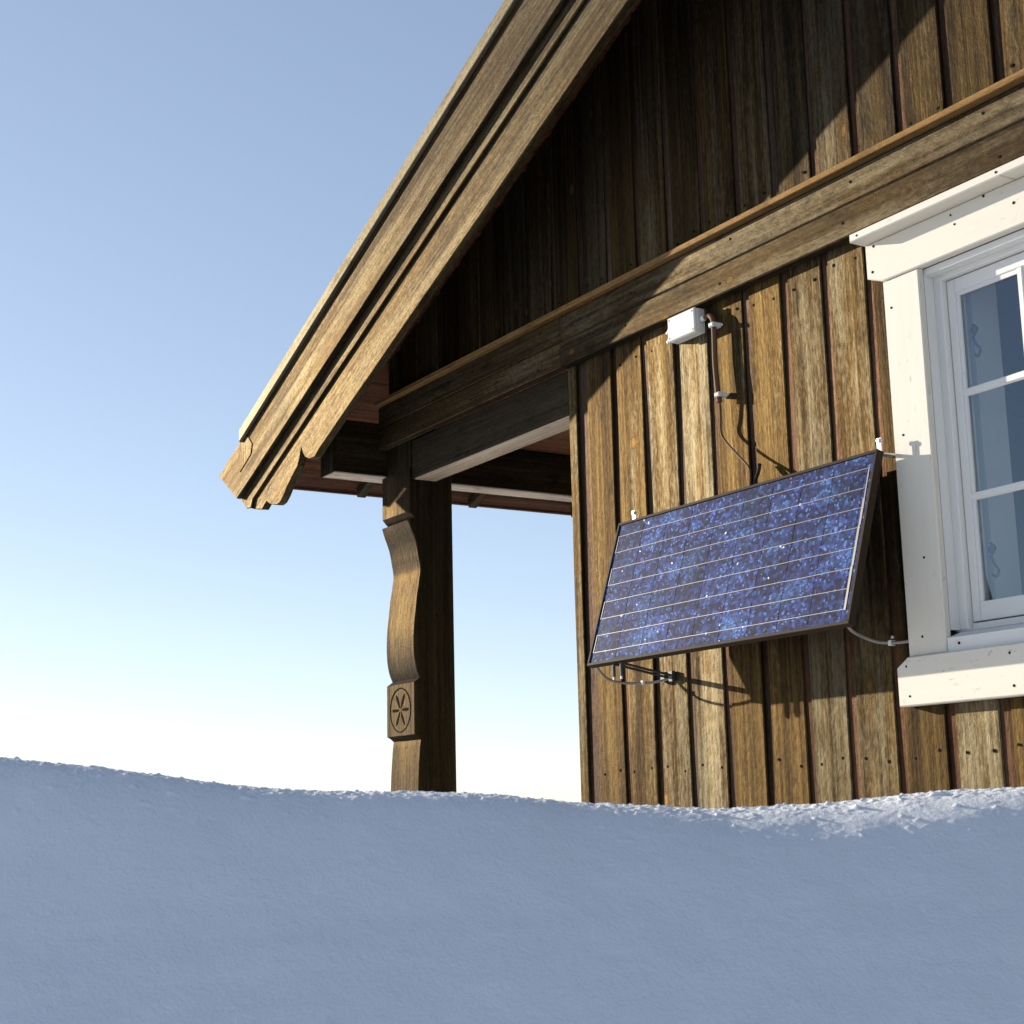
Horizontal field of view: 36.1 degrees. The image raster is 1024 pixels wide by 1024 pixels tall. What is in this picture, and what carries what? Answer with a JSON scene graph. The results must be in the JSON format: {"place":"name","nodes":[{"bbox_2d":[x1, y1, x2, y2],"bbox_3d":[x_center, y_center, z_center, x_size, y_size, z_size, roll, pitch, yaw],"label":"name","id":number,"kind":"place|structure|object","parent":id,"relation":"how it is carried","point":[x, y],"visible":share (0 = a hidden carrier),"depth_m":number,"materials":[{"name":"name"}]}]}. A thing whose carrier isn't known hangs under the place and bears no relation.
{"place":"outdoors","nodes":[
{"label":"outdoors","id":0,"kind":"place"},
{"bbox_2d":[0,0,580,801],"label":"sky","id":1,"kind":"structure","parent":0,"point":[183,183],"materials":[{"name":"blue"}]},
{"bbox_2d":[0,756,1023,1023],"bbox_3d":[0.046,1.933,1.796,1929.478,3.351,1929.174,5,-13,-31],"label":"snow ground","id":2,"kind":"structure","parent":0,"point":[138,898],"depth_m":1.97,"materials":[{"name":"white snow"}]},
{"bbox_2d":[220,0,1023,808],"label":"wooden cabin","id":3,"kind":"object","parent":2,"relation":"on","point":[814,208],"visible":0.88,"depth_m":4.87,"materials":[{"name":"brown wood"}]},
{"bbox_2d":[666,307,705,343],"bbox_3d":[0.543,-0.584,4.949,0.046,0.079,0.199,5,-13,-31],"label":"junction box","id":4,"kind":"object","parent":3,"relation":"attached to","point":[689,324],"visible":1,"depth_m":4.91,"materials":[{"name":"white plastic"}]},
{"bbox_2d":[703,313,760,485],"bbox_3d":[0.659,-0.325,4.704,0.051,0.630,0.242,4,-12,-26],"label":"cable","id":5,"kind":"object","parent":3,"relation":"attached to","point":[714,326],"visible":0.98,"depth_m":4.77,"materials":[{"name":"black plastic"}]},
{"bbox_2d":[587,437,895,682],"bbox_3d":[0.628,0.173,4.524,0.220,0.555,1.168,5,-13,-31],"label":"solar panel","id":6,"kind":"object","parent":3,"relation":"attached to","point":[785,556],"visible":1,"depth_m":4.42,"materials":[{"name":"blue glass"}]},
{"bbox_2d":[596,667,667,684],"bbox_3d":[0.380,0.506,4.924,0.238,0.072,0.050,-2,-11,2],"label":"cable","id":7,"kind":"object","parent":6,"relation":"attached to","point":[642,682],"visible":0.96,"depth_m":4.92,"materials":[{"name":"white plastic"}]},
{"bbox_2d":[847,627,908,645],"bbox_3d":[0.945,0.320,4.080,0.170,0.054,0.086,-1,-11,0],"label":"cable","id":8,"kind":"object","parent":3,"relation":"attached to","point":[888,642],"visible":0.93,"depth_m":4.09,"materials":[{"name":"white plastic"}]},
{"bbox_2d":[849,156,1023,706],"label":"window","id":9,"kind":"structure","parent":3,"relation":"in","point":[961,565],"depth_m":4.03,"materials":[{"name":"white paint"}]}
]}

